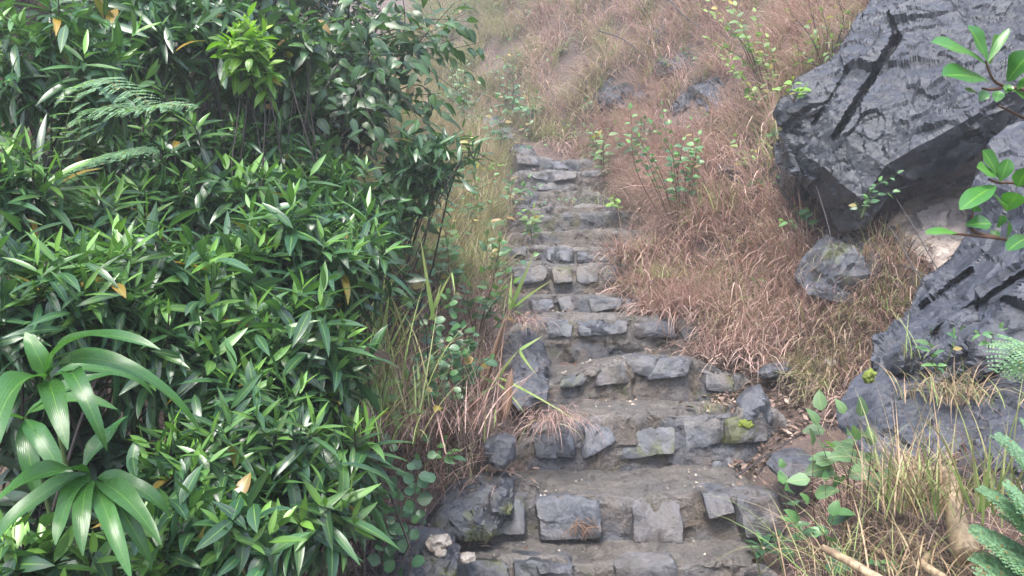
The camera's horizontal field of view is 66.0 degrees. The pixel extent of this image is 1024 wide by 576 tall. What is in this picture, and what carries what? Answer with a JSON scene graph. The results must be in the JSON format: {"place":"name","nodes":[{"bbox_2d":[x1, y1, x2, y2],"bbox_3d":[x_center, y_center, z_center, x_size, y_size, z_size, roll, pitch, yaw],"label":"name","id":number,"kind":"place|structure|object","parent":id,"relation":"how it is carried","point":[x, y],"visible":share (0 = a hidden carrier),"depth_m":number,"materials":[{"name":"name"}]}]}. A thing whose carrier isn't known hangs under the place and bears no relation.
{"place":"outdoors","nodes":[
{"label":"outdoors","id":0,"kind":"place"},
{"bbox_2d":[0,0,1023,575],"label":"hillside","id":1,"kind":"structure","parent":0,"point":[888,210],"depth_m":3.86,"materials":[{"name":"soil"}]},
{"bbox_2d":[0,455,99,550],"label":"shade shrub","id":2,"kind":"object","parent":1,"relation":"on","point":[10,500],"visible":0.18,"depth_m":1.57,"materials":[{"name":"green plant"}]},
{"bbox_2d":[0,114,112,410],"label":"glossy shrub","id":3,"kind":"object","parent":1,"relation":"on","point":[24,206],"visible":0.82,"depth_m":1.88,"materials":[{"name":"green plant"}]},
{"bbox_2d":[10,373,117,543],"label":"broad-leaved plant","id":4,"kind":"object","parent":1,"relation":"on","point":[34,439],"visible":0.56,"depth_m":1.26,"materials":[{"name":"green plant"}]},
{"bbox_2d":[0,377,141,488],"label":"shade shrub","id":5,"kind":"object","parent":1,"relation":"on","point":[8,445],"visible":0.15,"depth_m":1.69,"materials":[{"name":"green plant"}]},
{"bbox_2d":[0,510,144,575],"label":"glossy shrub","id":6,"kind":"object","parent":1,"relation":"on","point":[41,553],"visible":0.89,"depth_m":1.13,"materials":[{"name":"green plant"}]},
{"bbox_2d":[0,115,149,265],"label":"glossy shrub","id":7,"kind":"object","parent":1,"relation":"on","point":[78,157],"visible":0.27,"depth_m":2.56,"materials":[{"name":"green plant"}]},
{"bbox_2d":[0,416,170,575],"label":"broad-leaved plant","id":8,"kind":"object","parent":1,"relation":"on","point":[112,498],"visible":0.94,"depth_m":1.09,"materials":[{"name":"green plant"}]},
{"bbox_2d":[0,0,173,279],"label":"glossy shrub","id":9,"kind":"object","parent":1,"relation":"on","point":[33,89],"visible":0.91,"depth_m":2.25,"materials":[{"name":"green plant"}]},
{"bbox_2d":[0,210,180,542],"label":"glossy shrub","id":10,"kind":"object","parent":1,"relation":"on","point":[57,315],"visible":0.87,"depth_m":1.50,"materials":[{"name":"green plant"}]},
{"bbox_2d":[13,142,172,430],"bbox_3d":[-1.144,0.033,2.122,0.505,0.840,0.402,0,0,0],"label":"glossy shrub","id":11,"kind":"object","parent":1,"relation":"on","point":[99,219],"visible":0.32,"depth_m":2.07,"materials":[{"name":"green plant"}]},
{"bbox_2d":[0,329,198,572],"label":"broad-leaved plant","id":12,"kind":"object","parent":1,"relation":"on","point":[52,392],"visible":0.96,"depth_m":1.08,"materials":[{"name":"green plant"}]},
{"bbox_2d":[54,395,167,536],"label":"shade shrub","id":13,"kind":"object","parent":1,"relation":"on","point":[114,456],"visible":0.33,"depth_m":1.70,"materials":[{"name":"green plant"}]},
{"bbox_2d":[19,0,228,238],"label":"glossy shrub","id":14,"kind":"object","parent":1,"relation":"on","point":[167,36],"visible":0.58,"depth_m":2.75,"materials":[{"name":"green plant"}]},
{"bbox_2d":[50,77,198,180],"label":"fern","id":15,"kind":"object","parent":1,"relation":"on","point":[124,152],"visible":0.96,"depth_m":2.01,"materials":[{"name":"green plant"}]},
{"bbox_2d":[68,110,183,255],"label":"glossy shrub","id":16,"kind":"object","parent":1,"relation":"on","point":[135,162],"visible":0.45,"depth_m":2.57,"materials":[{"name":"green plant"}]},
{"bbox_2d":[0,201,258,470],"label":"glossy shrub","id":17,"kind":"object","parent":1,"relation":"on","point":[170,262],"visible":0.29,"depth_m":1.70,"materials":[{"name":"green plant"}]},
{"bbox_2d":[95,118,211,252],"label":"shade shrub","id":18,"kind":"object","parent":1,"relation":"on","point":[180,165],"visible":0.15,"depth_m":2.98,"materials":[{"name":"green plant"}]},
{"bbox_2d":[81,139,231,271],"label":"glossy shrub","id":19,"kind":"object","parent":1,"relation":"on","point":[143,185],"visible":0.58,"depth_m":2.38,"materials":[{"name":"green plant"}]},
{"bbox_2d":[127,44,235,237],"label":"shade shrub","id":20,"kind":"object","parent":1,"relation":"on","point":[169,91],"visible":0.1,"depth_m":3.33,"materials":[{"name":"green plant"}]},
{"bbox_2d":[127,73,249,260],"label":"glossy shrub","id":21,"kind":"object","parent":1,"relation":"on","point":[206,154],"visible":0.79,"depth_m":2.70,"materials":[{"name":"green plant"}]},
{"bbox_2d":[91,261,299,445],"bbox_3d":[-0.709,0.340,1.733,0.489,0.810,0.448,0,0,0],"label":"glossy shrub","id":22,"kind":"object","parent":1,"relation":"on","point":[179,372],"visible":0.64,"depth_m":1.63,"materials":[{"name":"green plant"}]},
{"bbox_2d":[0,0,394,382],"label":"undergrowth","id":23,"kind":"object","parent":1,"relation":"on","point":[311,4],"visible":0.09,"depth_m":3.63,"materials":[{"name":"green plant"}]},
{"bbox_2d":[0,0,395,197],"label":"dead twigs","id":24,"kind":"object","parent":1,"relation":"on","point":[67,72],"visible":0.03,"depth_m":3.36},
{"bbox_2d":[88,464,310,575],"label":"glossy shrub","id":25,"kind":"object","parent":1,"relation":"on","point":[215,542],"visible":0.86,"depth_m":1.26,"materials":[{"name":"green plant"}]},
{"bbox_2d":[132,210,282,450],"bbox_3d":[-0.750,0.211,1.972,0.480,0.818,0.398,0,0,0],"label":"glossy shrub","id":26,"kind":"object","parent":1,"relation":"on","point":[243,257],"visible":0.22,"depth_m":1.92,"materials":[{"name":"green plant"}]},
{"bbox_2d":[137,0,286,260],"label":"glossy shrub","id":27,"kind":"object","parent":1,"relation":"on","point":[224,17],"visible":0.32,"depth_m":2.94,"materials":[{"name":"green plant"}]},
{"bbox_2d":[164,106,277,273],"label":"shade shrub","id":28,"kind":"object","parent":1,"relation":"on","point":[225,118],"visible":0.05,"depth_m":3.25,"materials":[{"name":"green plant"}]},
{"bbox_2d":[126,409,323,575],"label":"glossy shrub","id":29,"kind":"object","parent":1,"relation":"on","point":[172,464],"visible":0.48,"depth_m":1.46,"materials":[{"name":"green plant"}]},
{"bbox_2d":[136,340,346,564],"bbox_3d":[-0.534,0.553,1.695,0.422,0.894,0.533,0,0,0],"label":"glossy shrub","id":30,"kind":"object","parent":1,"relation":"on","point":[274,428],"visible":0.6,"depth_m":1.55,"materials":[{"name":"green plant"}]},
{"bbox_2d":[206,1,284,275],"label":"glossy shrub","id":31,"kind":"object","parent":1,"relation":"on","point":[252,63],"visible":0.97,"depth_m":2.63,"materials":[{"name":"green plant"}]},
{"bbox_2d":[144,147,352,251],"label":"glossy shrub","id":32,"kind":"object","parent":1,"relation":"on","point":[236,183],"visible":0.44,"depth_m":2.42,"materials":[{"name":"green plant"}]},
{"bbox_2d":[194,106,333,201],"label":"glossy shrub","id":33,"kind":"object","parent":1,"relation":"on","point":[252,152],"visible":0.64,"depth_m":2.76,"materials":[{"name":"green plant"}]},
{"bbox_2d":[202,33,341,256],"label":"shade shrub","id":34,"kind":"object","parent":1,"relation":"on","point":[227,97],"visible":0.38,"depth_m":3.16,"materials":[{"name":"green plant"}]},
{"bbox_2d":[181,262,383,575],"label":"glossy shrub","id":35,"kind":"object","parent":1,"relation":"on","point":[301,336],"visible":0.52,"depth_m":1.81,"materials":[{"name":"green plant"}]},
{"bbox_2d":[119,366,446,575],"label":"verge grass","id":36,"kind":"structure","parent":1,"relation":"on","point":[400,465],"depth_m":2.78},
{"bbox_2d":[199,178,385,370],"bbox_3d":[-0.617,0.207,2.145,0.551,1.025,0.430,0,0,0],"label":"glossy shrub","id":37,"kind":"object","parent":1,"relation":"on","point":[295,250],"visible":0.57,"depth_m":2.07,"materials":[{"name":"green plant"}]},
{"bbox_2d":[255,0,341,210],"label":"glossy shrub","id":38,"kind":"object","parent":1,"relation":"on","point":[289,49],"visible":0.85,"depth_m":2.88,"materials":[{"name":"green plant"}]},
{"bbox_2d":[200,404,399,575],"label":"glossy shrub","id":39,"kind":"object","parent":1,"relation":"on","point":[321,516],"visible":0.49,"depth_m":1.56,"materials":[{"name":"green plant"}]},
{"bbox_2d":[250,134,370,319],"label":"shade shrub","id":40,"kind":"object","parent":1,"relation":"on","point":[336,139],"visible":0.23,"depth_m":2.95,"materials":[{"name":"green plant"}]},
{"bbox_2d":[270,306,410,575],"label":"glossy shrub","id":41,"kind":"object","parent":1,"relation":"on","point":[370,396],"visible":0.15,"depth_m":1.93,"materials":[{"name":"green plant"}]},
{"bbox_2d":[297,186,415,575],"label":"glossy shrub","id":42,"kind":"object","parent":1,"relation":"on","point":[383,264],"visible":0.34,"depth_m":2.33,"materials":[{"name":"green plant"}]},
{"bbox_2d":[288,150,429,410],"bbox_3d":[-0.577,0.017,2.849,0.566,1.018,0.444,0,0,0],"label":"glossy shrub","id":43,"kind":"object","parent":1,"relation":"on","point":[352,195],"visible":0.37,"depth_m":2.78,"materials":[{"name":"green plant"}]},
{"bbox_2d":[306,400,413,575],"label":"glossy shrub","id":44,"kind":"object","parent":1,"relation":"on","point":[360,454],"visible":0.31,"depth_m":1.84,"materials":[{"name":"green plant"}]},
{"bbox_2d":[262,0,485,246],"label":"hanging tree","id":45,"kind":"object","parent":1,"relation":"on","point":[354,81],"visible":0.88,"depth_m":3.42,"materials":[{"name":"green plant"}]},
{"bbox_2d":[329,213,427,404],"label":"shade shrub","id":46,"kind":"object","parent":1,"relation":"on","point":[410,277],"visible":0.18,"depth_m":2.71,"materials":[{"name":"green plant"}]},
{"bbox_2d":[350,371,442,450],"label":"verge plant","id":47,"kind":"object","parent":1,"relation":"on","point":[397,415],"visible":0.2,"depth_m":2.57,"materials":[{"name":"green plant"}]},
{"bbox_2d":[335,371,462,448],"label":"grass tuft","id":48,"kind":"object","parent":1,"relation":"on","point":[417,420],"visible":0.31,"depth_m":2.37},
{"bbox_2d":[358,166,445,379],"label":"shade shrub","id":49,"kind":"object","parent":1,"relation":"on","point":[406,220],"visible":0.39,"depth_m":3.27,"materials":[{"name":"green plant"}]},
{"bbox_2d":[368,433,436,575],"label":"herb","id":50,"kind":"object","parent":1,"relation":"on","point":[409,510],"visible":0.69,"depth_m":2.42,"materials":[{"name":"green plant"}]},
{"bbox_2d":[352,128,455,338],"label":"shade shrub","id":51,"kind":"object","parent":1,"relation":"on","point":[390,164],"visible":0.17,"depth_m":3.48,"materials":[{"name":"green plant"}]},
{"bbox_2d":[359,525,460,575],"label":"rock","id":52,"kind":"object","parent":1,"relation":"on","point":[434,565],"visible":0.44,"depth_m":2.51,"materials":[{"name":"stone"}]},
{"bbox_2d":[361,243,458,360],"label":"verge plant","id":53,"kind":"object","parent":1,"relation":"on","point":[417,285],"visible":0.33,"depth_m":3.52,"materials":[{"name":"green plant"}]},
{"bbox_2d":[299,83,542,312],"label":"verge grass","id":54,"kind":"structure","parent":1,"relation":"on","point":[495,209],"depth_m":5.69,"materials":[{"name":"plant"}]},
{"bbox_2d":[350,348,491,453],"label":"grass tuft","id":55,"kind":"object","parent":1,"relation":"on","point":[404,431],"visible":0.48,"depth_m":2.56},
{"bbox_2d":[349,261,497,413],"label":"grass tuft","id":56,"kind":"object","parent":1,"relation":"on","point":[395,376],"visible":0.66,"depth_m":2.53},
{"bbox_2d":[360,119,496,368],"bbox_3d":[-0.400,-0.155,3.365,0.700,1.093,0.450,0,0,40],"label":"glossy shrub","id":57,"kind":"object","parent":1,"relation":"on","point":[428,160],"visible":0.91,"depth_m":3.28,"materials":[{"name":"green plant"}]},
{"bbox_2d":[323,232,550,510],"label":"verge grass","id":58,"kind":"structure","parent":1,"relation":"on","point":[462,427],"depth_m":3.47,"materials":[{"name":"plant"}]},
{"bbox_2d":[425,237,464,305],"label":"verge plant","id":59,"kind":"object","parent":1,"relation":"on","point":[457,272],"visible":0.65,"depth_m":4.12,"materials":[{"name":"green plant"}]},
{"bbox_2d":[337,358,554,574],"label":"leaf litter","id":60,"kind":"object","parent":1,"relation":"on","point":[522,470],"visible":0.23,"depth_m":3.03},
{"bbox_2d":[395,288,497,452],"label":"round leaved shrub","id":61,"kind":"object","parent":1,"relation":"on","point":[456,354],"visible":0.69,"depth_m":3.00,"materials":[{"name":"green plant"}]},
{"bbox_2d":[413,205,486,274],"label":"verge plant","id":62,"kind":"object","parent":1,"relation":"on","point":[456,247],"visible":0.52,"depth_m":4.32,"materials":[{"name":"green plant"}]},
{"bbox_2d":[420,470,514,542],"bbox_3d":[-0.175,0.802,2.962,0.376,0.218,0.512,0,0,0],"label":"rock","id":63,"kind":"object","parent":1,"relation":"on","point":[455,512],"visible":0.78,"depth_m":2.80,"materials":[{"name":"stone"}]},
{"bbox_2d":[375,329,570,447],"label":"grass tuft","id":64,"kind":"object","parent":1,"relation":"on","point":[478,408],"visible":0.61,"depth_m":2.91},
{"bbox_2d":[440,260,522,344],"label":"verge plant","id":65,"kind":"object","parent":1,"relation":"on","point":[488,305],"visible":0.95,"depth_m":3.82,"materials":[{"name":"green plant"}]},
{"bbox_2d":[432,229,539,281],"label":"verge plant","id":66,"kind":"object","parent":1,"relation":"on","point":[503,249],"visible":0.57,"depth_m":4.51,"materials":[{"name":"green plant"}]},
{"bbox_2d":[484,432,515,468],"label":"stone","id":67,"kind":"object","parent":1,"relation":"on","point":[501,447],"visible":0.99,"depth_m":2.95,"materials":[{"name":"stone"}]},
{"bbox_2d":[98,11,934,561],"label":"leaf litter","id":68,"kind":"object","parent":1,"relation":"on","point":[666,345],"visible":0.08,"depth_m":3.74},
{"bbox_2d":[309,0,736,159],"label":"dry grass","id":69,"kind":"structure","parent":1,"relation":"on","point":[492,23],"depth_m":10.81,"materials":[{"name":"plant"}]},
{"bbox_2d":[503,328,551,376],"bbox_3d":[0.076,0.341,4.021,0.243,0.276,0.546,0,0,0],"label":"rock","id":70,"kind":"object","parent":1,"relation":"on","point":[535,354],"visible":0.77,"depth_m":3.89,"materials":[{"name":"stone"}]},
{"bbox_2d":[507,370,549,410],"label":"rock","id":71,"kind":"object","parent":1,"relation":"on","point":[534,383],"visible":0.67,"depth_m":3.52,"materials":[{"name":"stone"}]},
{"bbox_2d":[582,121,617,190],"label":"hillside bush","id":72,"kind":"object","parent":1,"relation":"on","point":[598,144],"visible":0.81,"depth_m":7.84,"materials":[{"name":"green plant"}]},
{"bbox_2d":[592,77,651,113],"bbox_3d":[1.324,-2.370,9.520,0.643,0.651,1.499,0,0,-13],"label":"rock","id":73,"kind":"object","parent":1,"relation":"on","point":[606,85],"visible":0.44,"depth_m":9.21,"materials":[{"name":"stone"}]},
{"bbox_2d":[455,151,790,575],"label":"stone stairway","id":74,"kind":"object","parent":1,"relation":"on","point":[644,516],"visible":0.76,"depth_m":3.32,"materials":[{"name":"stone"}]},
{"bbox_2d":[468,252,549,422],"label":"tall grass","id":75,"kind":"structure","parent":74,"relation":"on","point":[500,335],"depth_m":3.23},
{"bbox_2d":[510,399,623,454],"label":"grass tuft","id":76,"kind":"object","parent":74,"relation":"on","point":[550,418],"visible":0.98,"depth_m":3.16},
{"bbox_2d":[623,101,703,243],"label":"bank shrub","id":77,"kind":"object","parent":1,"relation":"on","point":[684,158],"visible":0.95,"depth_m":5.20,"materials":[{"name":"green plant"}]},
{"bbox_2d":[688,69,724,111],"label":"rock","id":78,"kind":"object","parent":1,"relation":"on","point":[706,88],"visible":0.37,"depth_m":7.40,"materials":[{"name":"stone"}]},
{"bbox_2d":[543,0,917,354],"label":"dry grass","id":79,"kind":"structure","parent":1,"relation":"on","point":[784,33],"depth_m":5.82,"materials":[{"name":"plant"}]},
{"bbox_2d":[696,0,780,107],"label":"bank shrub","id":80,"kind":"object","parent":1,"relation":"on","point":[748,49],"visible":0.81,"depth_m":5.64,"materials":[{"name":"green plant"}]},
{"bbox_2d":[649,187,838,386],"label":"dry grass","id":81,"kind":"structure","parent":1,"relation":"on","point":[781,284],"depth_m":4.02,"materials":[{"name":"plant"}]},
{"bbox_2d":[735,384,772,424],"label":"standing stone","id":82,"kind":"object","parent":1,"relation":"on","point":[752,401],"visible":0.73,"depth_m":3.32,"materials":[{"name":"stone"}]},
{"bbox_2d":[676,257,902,435],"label":"dry grass","id":83,"kind":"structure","parent":1,"relation":"on","point":[854,334],"depth_m":3.95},
{"bbox_2d":[772,130,811,209],"bbox_3d":[1.651,-0.685,4.644,0.202,0.467,1.783,0,0,16],"label":"rock","id":84,"kind":"object","parent":1,"relation":"on","point":[789,177],"visible":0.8,"depth_m":4.47,"materials":[{"name":"stone"}]},
{"bbox_2d":[766,447,820,478],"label":"flat stone","id":85,"kind":"object","parent":1,"relation":"on","point":[791,467],"visible":0.59,"depth_m":2.82,"materials":[{"name":"stone"}]},
{"bbox_2d":[682,211,930,472],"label":"leaf litter","id":86,"kind":"object","parent":1,"relation":"on","point":[735,394],"visible":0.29,"depth_m":3.57,"materials":[{"name":"plant"}]},
{"bbox_2d":[778,458,857,575],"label":"broad leaved plant","id":87,"kind":"object","parent":1,"relation":"on","point":[835,510],"visible":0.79,"depth_m":2.07,"materials":[{"name":"green plant"}]},
{"bbox_2d":[784,0,854,66],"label":"twiggy shrub","id":88,"kind":"object","parent":1,"relation":"on","point":[810,59],"visible":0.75,"depth_m":5.23,"materials":[{"name":"green plant"}]},
{"bbox_2d":[701,457,963,575],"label":"grass tuft","id":89,"kind":"object","parent":1,"relation":"on","point":[841,548],"visible":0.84,"depth_m":1.96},
{"bbox_2d":[786,390,895,575],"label":"broad leaved plant","id":90,"kind":"object","parent":1,"relation":"on","point":[818,466],"visible":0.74,"depth_m":2.15,"materials":[{"name":"green plant"}]},
{"bbox_2d":[793,218,901,306],"bbox_3d":[1.820,-0.137,4.068,0.830,0.511,0.925,0,0,0],"label":"rock","id":91,"kind":"object","parent":1,"relation":"on","point":[842,256],"visible":0.36,"depth_m":3.79,"materials":[{"name":"stone"}]},
{"bbox_2d":[740,210,956,415],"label":"dry grass","id":92,"kind":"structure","parent":1,"relation":"on","point":[806,369],"depth_m":3.62,"materials":[{"name":"plant"}]},
{"bbox_2d":[769,480,1023,575],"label":"grass tuft","id":93,"kind":"object","parent":1,"relation":"on","point":[919,555],"visible":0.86,"depth_m":1.80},
{"bbox_2d":[819,544,882,575],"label":"stick","id":94,"kind":"object","parent":93,"relation":"on","point":[857,566],"visible":1,"depth_m":1.77,"materials":[{"name":"brown wood"}]},
{"bbox_2d":[773,0,1023,231],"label":"boulder","id":95,"kind":"object","parent":1,"relation":"on","point":[885,99],"visible":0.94,"depth_m":3.96,"materials":[{"name":"stone"}]},
{"bbox_2d":[789,385,1014,523],"bbox_3d":[0.973,0.385,1.936,0.581,0.323,0.575,0,0,0],"label":"grass tuft","id":96,"kind":"object","parent":1,"relation":"on","point":[913,499],"visible":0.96,"depth_m":1.93,"materials":[{"name":"plant"}]},
{"bbox_2d":[836,368,1014,475],"bbox_3d":[1.498,0.470,2.751,0.635,0.406,1.136,0,0,29],"label":"rock","id":97,"kind":"object","parent":1,"relation":"on","point":[872,395],"visible":0.31,"depth_m":2.52,"materials":[{"name":"stone"}]},
{"bbox_2d":[882,303,979,374],"bbox_3d":[1.569,0.181,2.939,0.323,0.265,0.648,0,0,30],"label":"rock","id":98,"kind":"object","parent":97,"relation":"on","point":[893,358],"visible":0.63,"depth_m":2.77,"materials":[{"name":"stone"}]},
{"bbox_2d":[877,349,1023,420],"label":"grass tuft","id":99,"kind":"object","parent":97,"relation":"on","point":[947,392],"visible":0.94,"depth_m":2.51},
{"bbox_2d":[889,168,977,269],"bbox_3d":[2.314,-0.346,4.071,1.175,0.654,0.640,0,0,-29],"label":"quartz rock","id":100,"kind":"object","parent":1,"relation":"on","point":[937,207],"visible":0.34,"depth_m":3.84,"materials":[{"name":"stone"}]},
{"bbox_2d":[871,121,1023,410],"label":"rock outcrop","id":101,"kind":"object","parent":1,"relation":"on","point":[985,276],"visible":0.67,"depth_m":2.86,"materials":[{"name":"stone"}]},
{"bbox_2d":[873,374,1023,527],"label":"grass tuft","id":102,"kind":"object","parent":1,"relation":"on","point":[990,485],"visible":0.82,"depth_m":1.75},
{"bbox_2d":[942,472,980,564],"bbox_3d":[1.083,0.561,1.922,0.063,0.190,0.192,0,0,11],"label":"log","id":103,"kind":"object","parent":1,"relation":"on","point":[962,526],"visible":0.67,"depth_m":1.88,"materials":[{"name":"brown wood"}]},
{"bbox_2d":[925,149,1023,250],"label":"leafy branch","id":104,"kind":"object","parent":1,"relation":"on","point":[972,198],"visible":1,"depth_m":1.18,"materials":[{"name":"green plant"}]},
{"bbox_2d":[956,408,1023,498],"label":"rock","id":105,"kind":"object","parent":1,"relation":"on","point":[999,421],"visible":0.52,"depth_m":2.21,"materials":[{"name":"stone"}]},
{"bbox_2d":[967,417,1023,575],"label":"fern","id":106,"kind":"object","parent":1,"relation":"on","point":[1011,550],"visible":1,"depth_m":1.37,"materials":[{"name":"green plant"}]},
{"bbox_2d":[986,334,1023,382],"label":"fern","id":107,"kind":"object","parent":1,"relation":"on","point":[1015,361],"visible":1,"depth_m":1.61,"materials":[{"name":"green plant"}]},
{"bbox_2d":[734,402,1023,575],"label":"dry grass","id":108,"kind":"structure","parent":0,"point":[842,489],"depth_m":2.20,"materials":[{"name":"plant"}]},
{"bbox_2d":[931,25,1023,119],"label":"leafy branch","id":109,"kind":"object","parent":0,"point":[1015,67],"visible":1,"depth_m":1.20,"materials":[{"name":"green plant"}]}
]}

